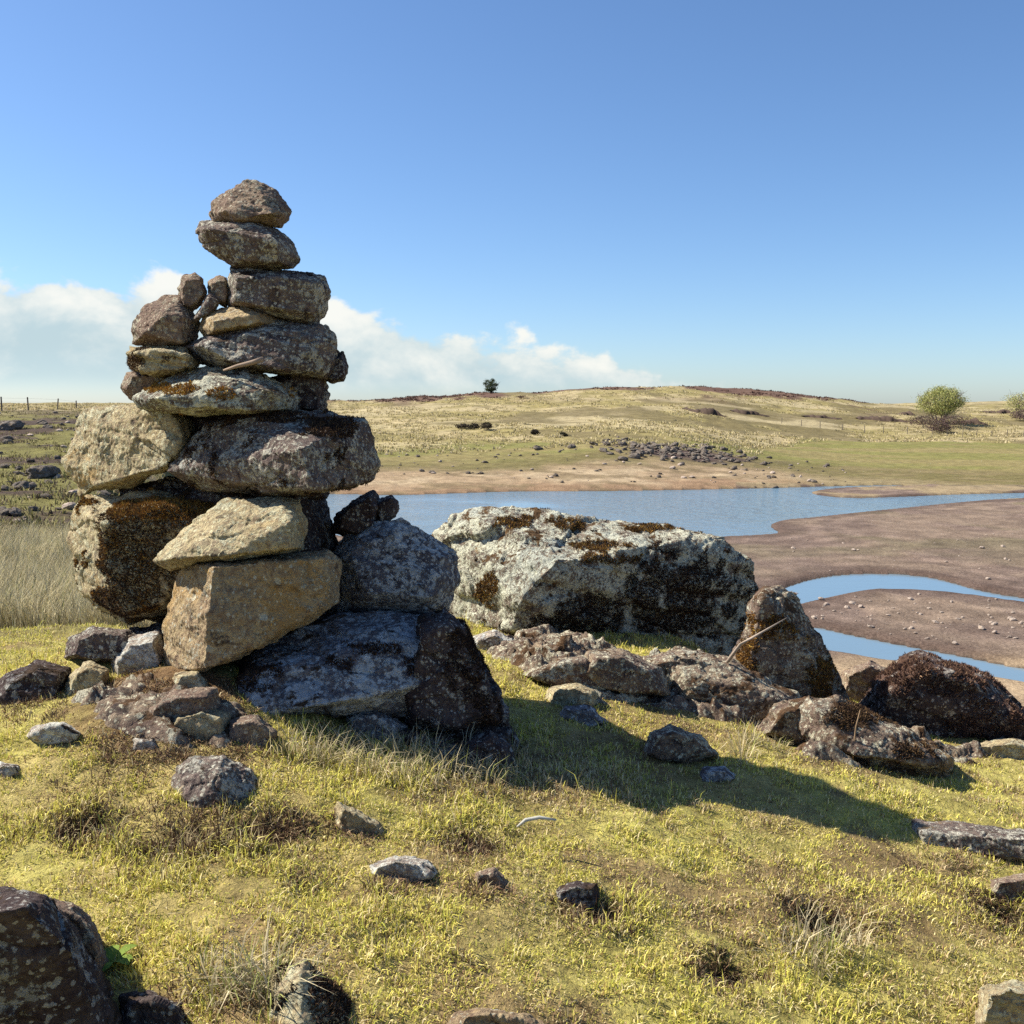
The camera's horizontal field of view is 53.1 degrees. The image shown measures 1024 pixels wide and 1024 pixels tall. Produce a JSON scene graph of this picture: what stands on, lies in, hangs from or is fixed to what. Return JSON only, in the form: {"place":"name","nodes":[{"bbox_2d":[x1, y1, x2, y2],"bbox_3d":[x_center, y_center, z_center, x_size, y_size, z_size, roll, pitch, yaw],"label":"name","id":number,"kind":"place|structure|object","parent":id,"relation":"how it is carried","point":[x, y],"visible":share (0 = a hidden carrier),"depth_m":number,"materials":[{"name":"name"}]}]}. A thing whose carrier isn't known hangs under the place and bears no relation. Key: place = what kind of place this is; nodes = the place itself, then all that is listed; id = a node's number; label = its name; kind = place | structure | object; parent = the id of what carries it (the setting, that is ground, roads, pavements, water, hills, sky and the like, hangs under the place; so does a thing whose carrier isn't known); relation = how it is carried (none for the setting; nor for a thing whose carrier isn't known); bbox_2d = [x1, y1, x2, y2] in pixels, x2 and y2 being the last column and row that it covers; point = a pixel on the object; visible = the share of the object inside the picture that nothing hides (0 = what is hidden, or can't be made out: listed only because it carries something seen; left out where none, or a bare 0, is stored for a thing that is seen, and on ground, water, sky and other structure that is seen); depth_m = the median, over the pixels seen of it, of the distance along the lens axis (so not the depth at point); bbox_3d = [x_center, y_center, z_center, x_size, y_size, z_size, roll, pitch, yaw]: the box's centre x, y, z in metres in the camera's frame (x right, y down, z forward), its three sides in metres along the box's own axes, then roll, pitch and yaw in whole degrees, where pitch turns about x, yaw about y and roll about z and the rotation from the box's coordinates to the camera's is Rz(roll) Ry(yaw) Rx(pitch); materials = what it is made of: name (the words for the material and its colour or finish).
{"place":"outdoors","nodes":[
{"label":"outdoors","id":0,"kind":"place"},
{"bbox_2d":[0,386,1023,1023],"bbox_3d":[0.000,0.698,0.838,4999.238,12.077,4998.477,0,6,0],"label":"ground","id":1,"kind":"structure","parent":0,"point":[900,540],"depth_m":3.64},
{"bbox_2d":[0,508,11,515],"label":"bank stone","id":2,"kind":"object","parent":1,"relation":"on","point":[4,512],"visible":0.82,"depth_m":22.43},
{"bbox_2d":[0,761,19,777],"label":"stone","id":3,"kind":"object","parent":1,"relation":"on","point":[8,769],"visible":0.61,"depth_m":3.10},
{"bbox_2d":[0,420,24,430],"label":"boulder","id":4,"kind":"object","parent":1,"relation":"on","point":[7,425],"visible":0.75,"depth_m":61.30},
{"bbox_2d":[9,507,21,515],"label":"bank stone","id":5,"kind":"object","parent":1,"relation":"on","point":[14,511],"visible":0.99,"depth_m":22.43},
{"bbox_2d":[12,480,36,489],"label":"boulder","id":6,"kind":"object","parent":1,"relation":"on","point":[24,484],"visible":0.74,"depth_m":28.89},
{"bbox_2d":[0,659,71,704],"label":"rock outcrop","id":7,"kind":"object","parent":1,"relation":"on","point":[37,678],"visible":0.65,"depth_m":3.71,"materials":[{"name":"stone"}]},
{"bbox_2d":[0,397,76,410],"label":"fence","id":8,"kind":"object","parent":1,"relation":"on","point":[31,398],"visible":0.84,"depth_m":97.47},
{"bbox_2d":[25,465,60,478],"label":"boulder","id":9,"kind":"object","parent":1,"relation":"on","point":[40,471],"visible":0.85,"depth_m":33.61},
{"bbox_2d":[26,722,80,744],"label":"stone","id":10,"kind":"object","parent":1,"relation":"on","point":[51,733],"visible":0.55,"depth_m":3.27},
{"bbox_2d":[0,886,121,1023],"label":"boulder","id":11,"kind":"object","parent":1,"relation":"on","point":[51,972],"visible":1,"depth_m":1.72,"materials":[{"name":"stone"}]},
{"bbox_2d":[61,502,75,509],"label":"bank stone","id":12,"kind":"object","parent":1,"relation":"on","point":[69,505],"visible":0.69,"depth_m":23.29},
{"bbox_2d":[0,516,155,629],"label":"long grass","id":13,"kind":"structure","parent":1,"relation":"on","point":[38,585],"depth_m":9.61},
{"bbox_2d":[49,897,108,969],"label":"stone","id":14,"kind":"object","parent":1,"relation":"on","point":[82,921],"visible":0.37,"depth_m":2.07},
{"bbox_2d":[64,625,135,661],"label":"stone","id":15,"kind":"object","parent":1,"relation":"on","point":[93,643],"visible":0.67,"depth_m":3.96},
{"bbox_2d":[102,944,136,971],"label":"dandelion leaves","id":16,"kind":"object","parent":1,"relation":"on","point":[119,953],"visible":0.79,"depth_m":2.19,"materials":[{"name":"green plant"}]},
{"bbox_2d":[111,630,163,674],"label":"stone","id":17,"kind":"object","parent":1,"relation":"on","point":[141,651],"visible":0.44,"depth_m":3.90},
{"bbox_2d":[132,737,156,750],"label":"stone","id":18,"kind":"object","parent":1,"relation":"on","point":[145,743],"visible":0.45,"depth_m":3.25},
{"bbox_2d":[118,989,186,1023],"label":"stone","id":19,"kind":"object","parent":1,"relation":"on","point":[148,1006],"visible":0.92,"depth_m":1.92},
{"bbox_2d":[71,672,247,748],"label":"rock outcrop","id":20,"kind":"object","parent":1,"relation":"on","point":[115,708],"visible":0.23,"depth_m":3.43,"materials":[{"name":"stone"}]},
{"bbox_2d":[63,660,109,694],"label":"stone","id":21,"kind":"object","parent":20,"relation":"on","point":[88,674],"visible":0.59,"depth_m":3.70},
{"bbox_2d":[172,671,207,687],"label":"stone","id":22,"kind":"object","parent":20,"relation":"on","point":[191,679],"visible":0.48,"depth_m":3.59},
{"bbox_2d":[149,687,220,720],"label":"stone","id":23,"kind":"object","parent":1,"relation":"on","point":[172,704],"visible":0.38,"depth_m":3.38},
{"bbox_2d":[172,709,230,739],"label":"stone","id":24,"kind":"object","parent":1,"relation":"on","point":[201,725],"visible":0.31,"depth_m":3.35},
{"bbox_2d":[171,755,257,807],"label":"stone","id":25,"kind":"object","parent":1,"relation":"on","point":[207,781],"visible":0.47,"depth_m":3.00,"materials":[{"name":"grey stone"}]},
{"bbox_2d":[129,611,331,658],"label":"cairn stone","id":26,"kind":"object","parent":1,"relation":"on","point":[158,626],"visible":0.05,"depth_m":4.25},
{"bbox_2d":[66,487,215,625],"bbox_3d":[-1.513,0.188,4.295,0.816,0.598,0.626,0,6,0],"label":"cairn stone","id":27,"kind":"object","parent":26,"relation":"on","point":[117,544],"visible":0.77,"depth_m":4.07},
{"bbox_2d":[61,404,195,496],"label":"cairn stone","id":28,"kind":"object","parent":27,"relation":"on","point":[123,446],"visible":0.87,"depth_m":4.14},
{"bbox_2d":[120,371,164,400],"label":"cairn stone","id":29,"kind":"object","parent":28,"relation":"on","point":[133,384],"visible":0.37,"depth_m":4.04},
{"bbox_2d":[126,345,199,378],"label":"cairn stone","id":30,"kind":"object","parent":29,"relation":"on","point":[162,361],"visible":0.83,"depth_m":3.90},
{"bbox_2d":[131,294,199,346],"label":"cairn stone","id":31,"kind":"object","parent":30,"relation":"on","point":[165,320],"visible":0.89,"depth_m":4.00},
{"bbox_2d":[177,272,206,311],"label":"cairn stone","id":32,"kind":"object","parent":31,"relation":"on","point":[192,290],"visible":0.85,"depth_m":4.02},
{"bbox_2d":[118,476,338,621],"bbox_3d":[-1.198,0.185,4.382,0.946,0.721,0.436,0,6,0],"label":"cairn stone","id":33,"kind":"object","parent":26,"relation":"on","point":[320,536],"visible":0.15,"depth_m":4.26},
{"bbox_2d":[188,403,329,499],"bbox_3d":[-1.068,-0.236,4.297,0.680,0.476,0.385,0,6,0],"label":"cairn stone","id":34,"kind":"object","parent":33,"relation":"on","point":[198,423],"visible":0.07,"depth_m":4.15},
{"bbox_2d":[271,375,330,410],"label":"cairn stone","id":35,"kind":"object","parent":34,"relation":"on","point":[313,393],"visible":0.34,"depth_m":4.07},
{"bbox_2d":[183,318,339,379],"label":"cairn stone","id":36,"kind":"object","parent":35,"relation":"on","point":[286,348],"visible":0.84,"depth_m":3.90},
{"bbox_2d":[198,306,276,336],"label":"cairn stone","id":37,"kind":"object","parent":36,"relation":"on","point":[223,320],"visible":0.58,"depth_m":3.92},
{"bbox_2d":[193,293,219,321],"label":"cairn stone","id":38,"kind":"object","parent":37,"relation":"on","point":[210,303],"visible":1,"depth_m":3.98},
{"bbox_2d":[207,275,228,307],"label":"cairn stone","id":39,"kind":"object","parent":37,"relation":"on","point":[217,286],"visible":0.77,"depth_m":4.03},
{"bbox_2d":[227,266,330,324],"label":"cairn stone","id":40,"kind":"object","parent":36,"relation":"on","point":[297,296],"visible":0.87,"depth_m":3.92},
{"bbox_2d":[195,220,300,270],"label":"cairn stone","id":41,"kind":"object","parent":40,"relation":"on","point":[247,245],"visible":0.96,"depth_m":3.91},
{"bbox_2d":[208,179,291,227],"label":"cairn stone","id":42,"kind":"object","parent":41,"relation":"on","point":[252,201],"visible":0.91,"depth_m":3.95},
{"bbox_2d":[327,351,348,383],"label":"cairn stone","id":43,"kind":"object","parent":35,"relation":"on","point":[340,370],"visible":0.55,"depth_m":4.05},
{"bbox_2d":[162,549,341,671],"bbox_3d":[-1.000,0.380,3.878,0.706,0.475,0.595,0,6,0],"label":"cairn stone","id":44,"kind":"object","parent":1,"relation":"on","point":[222,612],"visible":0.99,"depth_m":3.68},
{"bbox_2d":[153,496,307,570],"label":"cairn stone","id":45,"kind":"object","parent":44,"relation":"on","point":[230,529],"visible":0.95,"depth_m":3.68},
{"bbox_2d":[167,408,380,497],"bbox_3d":[-0.937,-0.228,3.958,0.844,0.357,0.706,0,6,0],"label":"cairn stone","id":46,"kind":"object","parent":45,"relation":"on","point":[298,452],"visible":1,"depth_m":3.82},
{"bbox_2d":[132,366,301,416],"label":"cairn stone","id":47,"kind":"object","parent":46,"relation":"on","point":[205,391],"visible":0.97,"depth_m":3.83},
{"bbox_2d":[223,357,263,370],"bbox_3d":[-0.994,-0.546,3.781,0.165,0.053,0.020,1,6,12],"label":"wooden peg","id":48,"kind":"object","parent":47,"relation":"on","point":[253,361],"visible":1,"depth_m":3.77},
{"bbox_2d":[228,714,277,747],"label":"stone","id":49,"kind":"object","parent":1,"relation":"on","point":[244,729],"visible":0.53,"depth_m":3.36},
{"bbox_2d":[264,959,354,1023],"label":"stone","id":50,"kind":"object","parent":1,"relation":"on","point":[335,1007],"visible":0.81,"depth_m":1.98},
{"bbox_2d":[235,610,419,719],"bbox_3d":[-0.686,0.659,3.996,0.933,0.512,0.827,0,6,0],"label":"cairn stone","id":51,"kind":"object","parent":1,"relation":"on","point":[341,664],"visible":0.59,"depth_m":3.72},
{"bbox_2d":[328,517,460,614],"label":"cairn stone","id":52,"kind":"object","parent":51,"relation":"on","point":[401,564],"visible":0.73,"depth_m":4.11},
{"bbox_2d":[332,490,380,536],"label":"cairn stone","id":53,"kind":"object","parent":52,"relation":"on","point":[357,516],"visible":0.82,"depth_m":4.19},
{"bbox_2d":[377,495,399,520],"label":"cairn stone","id":54,"kind":"object","parent":52,"relation":"on","point":[388,508],"visible":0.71,"depth_m":4.26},
{"bbox_2d":[334,801,382,835],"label":"stone","id":55,"kind":"object","parent":1,"relation":"on","point":[351,818],"visible":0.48,"depth_m":2.95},
{"bbox_2d":[346,711,407,741],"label":"stone","id":56,"kind":"object","parent":1,"relation":"on","point":[365,722],"visible":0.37,"depth_m":3.68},
{"bbox_2d":[369,855,437,882],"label":"stone","id":57,"kind":"object","parent":1,"relation":"on","point":[415,868],"visible":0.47,"depth_m":2.68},
{"bbox_2d":[396,723,521,768],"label":"rock outcrop","id":58,"kind":"object","parent":1,"relation":"on","point":[505,732],"visible":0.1,"depth_m":3.74,"materials":[{"name":"stone"}]},
{"bbox_2d":[402,607,509,732],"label":"cairn stone","id":59,"kind":"object","parent":58,"relation":"on","point":[457,689],"visible":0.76,"depth_m":3.72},
{"bbox_2d":[468,422,480,428],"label":"moor bush","id":60,"kind":"object","parent":1,"relation":"on","point":[474,426],"visible":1,"depth_m":129.38,"materials":[{"name":"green plant"}]},
{"bbox_2d":[480,422,491,428],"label":"moor bush","id":61,"kind":"object","parent":1,"relation":"on","point":[487,425],"visible":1,"depth_m":127.30,"materials":[{"name":"green plant"}]},
{"bbox_2d":[466,730,514,772],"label":"stone","id":62,"kind":"object","parent":1,"relation":"on","point":[489,742],"visible":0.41,"depth_m":3.61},
{"bbox_2d":[483,378,498,392],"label":"thorn tree","id":63,"kind":"object","parent":1,"relation":"on","point":[492,383],"visible":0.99,"depth_m":228.66,"materials":[{"name":"green plant"}]},
{"bbox_2d":[475,867,508,888],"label":"stone","id":64,"kind":"object","parent":1,"relation":"on","point":[493,875],"visible":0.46,"depth_m":2.69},
{"bbox_2d":[447,1008,544,1023],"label":"stone","id":65,"kind":"object","parent":1,"relation":"on","point":[483,1016],"visible":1,"depth_m":1.94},
{"bbox_2d":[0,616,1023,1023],"bbox_3d":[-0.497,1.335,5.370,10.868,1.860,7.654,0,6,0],"label":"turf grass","id":66,"kind":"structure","parent":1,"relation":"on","point":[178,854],"depth_m":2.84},
{"bbox_2d":[0,385,1023,535],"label":"moor grass","id":67,"kind":"structure","parent":1,"relation":"on","point":[425,446],"depth_m":126.93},
{"bbox_2d":[0,666,1023,1022],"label":"dry heather","id":68,"kind":"object","parent":1,"relation":"on","point":[286,816],"visible":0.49,"depth_m":2.94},
{"bbox_2d":[155,710,887,1023],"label":"dead grass","id":69,"kind":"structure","parent":1,"relation":"on","point":[264,981],"depth_m":2.74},
{"bbox_2d":[517,816,556,827],"bbox_3d":[0.071,0.900,2.983,0.117,0.028,0.023,-1,6,-5],"label":"bone","id":70,"kind":"object","parent":1,"relation":"on","point":[523,821],"visible":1,"depth_m":2.98},
{"bbox_2d":[522,655,606,690],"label":"rock outcrop","id":71,"kind":"object","parent":1,"relation":"on","point":[561,671],"visible":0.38,"depth_m":4.62,"materials":[{"name":"stone"}]},
{"bbox_2d":[545,683,598,706],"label":"stone","id":72,"kind":"object","parent":1,"relation":"on","point":[575,694],"visible":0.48,"depth_m":4.43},
{"bbox_2d":[556,881,599,907],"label":"stone","id":73,"kind":"object","parent":1,"relation":"on","point":[587,894],"visible":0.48,"depth_m":2.71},
{"bbox_2d":[559,704,607,726],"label":"stone","id":74,"kind":"object","parent":1,"relation":"on","point":[587,714],"visible":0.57,"depth_m":4.23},
{"bbox_2d":[430,506,758,655],"bbox_3d":[0.515,0.474,6.471,2.084,1.026,1.209,0,6,0],"label":"boulder","id":75,"kind":"object","parent":1,"relation":"on","point":[519,568],"visible":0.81,"depth_m":6.17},
{"bbox_2d":[487,624,762,725],"bbox_3d":[1.629,2.215,9.420,3.983,4.096,9.960,0,6,0],"label":"rock outcrop","id":76,"kind":"object","parent":1,"relation":"on","point":[524,649],"visible":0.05,"depth_m":4.98,"materials":[{"name":"stone"}]},
{"bbox_2d":[473,629,512,649],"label":"stone","id":77,"kind":"object","parent":76,"relation":"on","point":[487,640],"visible":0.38,"depth_m":5.52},
{"bbox_2d":[667,655,799,719],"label":"rock outcrop","id":78,"kind":"object","parent":76,"relation":"on","point":[757,695],"visible":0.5,"depth_m":4.75,"materials":[{"name":"stone"}]},
{"bbox_2d":[726,618,785,662],"bbox_3d":[1.164,0.612,4.840,0.303,0.210,0.059,-1,6,-8],"label":"twig","id":79,"kind":"object","parent":78,"relation":"on","point":[733,653],"visible":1,"depth_m":4.82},
{"bbox_2d":[585,648,671,696],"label":"rock outcrop","id":80,"kind":"object","parent":1,"relation":"on","point":[618,670],"visible":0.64,"depth_m":4.60,"materials":[{"name":"stone"}]},
{"bbox_2d":[628,453,640,458],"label":"rubble stone","id":81,"kind":"object","parent":1,"relation":"on","point":[635,455],"visible":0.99,"depth_m":87.37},
{"bbox_2d":[643,723,717,763],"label":"stone","id":82,"kind":"object","parent":1,"relation":"on","point":[672,743],"visible":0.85,"depth_m":3.93,"materials":[{"name":"stone"}]},
{"bbox_2d":[642,649,746,686],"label":"rock outcrop","id":83,"kind":"object","parent":1,"relation":"on","point":[661,661],"visible":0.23,"depth_m":4.94,"materials":[{"name":"stone"}]},
{"bbox_2d":[683,407,725,416],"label":"peat bank","id":84,"kind":"structure","parent":1,"relation":"on","point":[710,411],"depth_m":164.34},
{"bbox_2d":[700,766,735,781],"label":"stone","id":85,"kind":"object","parent":1,"relation":"on","point":[717,773],"visible":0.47,"depth_m":3.80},
{"bbox_2d":[731,409,768,416],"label":"peat bank","id":86,"kind":"structure","parent":1,"relation":"on","point":[745,412],"depth_m":169.54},
{"bbox_2d":[757,696,813,745],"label":"rock outcrop","id":87,"kind":"object","parent":1,"relation":"on","point":[781,717],"visible":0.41,"depth_m":4.39,"materials":[{"name":"stone"}]},
{"bbox_2d":[735,585,849,699],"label":"boulder","id":88,"kind":"object","parent":1,"relation":"on","point":[790,651],"visible":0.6,"depth_m":5.06,"materials":[{"name":"stone"}]},
{"bbox_2d":[803,414,841,419],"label":"peat bank","id":89,"kind":"structure","parent":1,"relation":"on","point":[820,416],"depth_m":173.65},
{"bbox_2d":[852,710,860,759],"bbox_3d":[1.405,0.929,4.189,0.033,0.245,0.009,0,6,0],"label":"twig","id":90,"kind":"object","parent":1,"relation":"on","point":[855,732],"visible":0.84,"depth_m":4.18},
{"bbox_2d":[840,660,885,701],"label":"stone","id":91,"kind":"object","parent":1,"relation":"on","point":[857,680],"visible":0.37,"depth_m":5.95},
{"bbox_2d":[856,416,907,421],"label":"peat bank","id":92,"kind":"structure","parent":1,"relation":"on","point":[886,418],"depth_m":179.34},
{"bbox_2d":[794,726,986,775],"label":"rock outcrop","id":93,"kind":"object","parent":1,"relation":"on","point":[823,750],"visible":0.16,"depth_m":4.30,"materials":[{"name":"stone"}]},
{"bbox_2d":[797,694,953,777],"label":"rock outcrop","id":94,"kind":"object","parent":93,"relation":"on","point":[881,741],"visible":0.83,"depth_m":4.25,"materials":[{"name":"stone"}]},
{"bbox_2d":[781,420,1023,436],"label":"fence","id":95,"kind":"object","parent":1,"relation":"on","point":[907,429],"visible":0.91,"depth_m":150.57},
{"bbox_2d":[904,411,946,427],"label":"scrub bush","id":96,"kind":"object","parent":1,"relation":"on","point":[923,419],"visible":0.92,"depth_m":164.73,"materials":[{"name":"brown plant"}]},
{"bbox_2d":[926,422,953,432],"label":"scrub bush","id":97,"kind":"object","parent":1,"relation":"on","point":[935,427],"visible":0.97,"depth_m":158.82,"materials":[{"name":"brown plant"}]},
{"bbox_2d":[858,650,1023,740],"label":"boulder","id":98,"kind":"object","parent":1,"relation":"on","point":[934,694],"visible":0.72,"depth_m":5.08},
{"bbox_2d":[915,384,968,420],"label":"willow tree","id":99,"kind":"object","parent":1,"relation":"on","point":[943,401],"visible":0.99,"depth_m":169.80,"materials":[{"name":"green plant"}]},
{"bbox_2d":[936,411,976,427],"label":"scrub bush","id":100,"kind":"object","parent":1,"relation":"on","point":[953,423],"visible":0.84,"depth_m":164.56,"materials":[{"name":"brown plant"}]},
{"bbox_2d":[911,819,1023,861],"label":"stone","id":101,"kind":"object","parent":1,"relation":"on","point":[1001,843],"visible":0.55,"depth_m":3.52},
{"bbox_2d":[960,418,987,424],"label":"peat bank","id":102,"kind":"structure","parent":1,"relation":"on","point":[974,421],"depth_m":174.27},
{"bbox_2d":[962,738,1023,759],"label":"rock outcrop","id":103,"kind":"object","parent":1,"relation":"on","point":[1011,748],"visible":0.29,"depth_m":4.83,"materials":[{"name":"stone"}]},
{"bbox_2d":[974,979,1023,1023],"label":"stone","id":104,"kind":"object","parent":1,"relation":"on","point":[1002,1003],"visible":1,"depth_m":2.37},
{"bbox_2d":[980,409,1021,413],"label":"peat bank","id":105,"kind":"structure","parent":1,"relation":"on","point":[1003,411],"depth_m":226.99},
{"bbox_2d":[990,873,1023,900],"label":"stone","id":106,"kind":"object","parent":1,"relation":"on","point":[1010,887],"visible":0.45,"depth_m":3.22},
{"bbox_2d":[1002,391,1023,414],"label":"willow tree","id":107,"kind":"object","parent":1,"relation":"on","point":[1016,400],"visible":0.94,"depth_m":198.66,"materials":[{"name":"green plant"}]},
{"bbox_2d":[1008,409,1023,420],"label":"scrub bush","id":108,"kind":"object","parent":1,"relation":"on","point":[1018,416],"visible":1,"depth_m":187.10,"materials":[{"name":"brown plant"}]},
{"bbox_2d":[0,0,1023,403],"label":"sky","id":109,"kind":"structure","parent":0,"point":[823,198],"materials":[{"name":"blue"}]},
{"bbox_2d":[326,485,1023,681],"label":"lake water","id":110,"kind":"structure","parent":0,"point":[736,512],"depth_m":59.30,"materials":[{"name":"blue liquid"}]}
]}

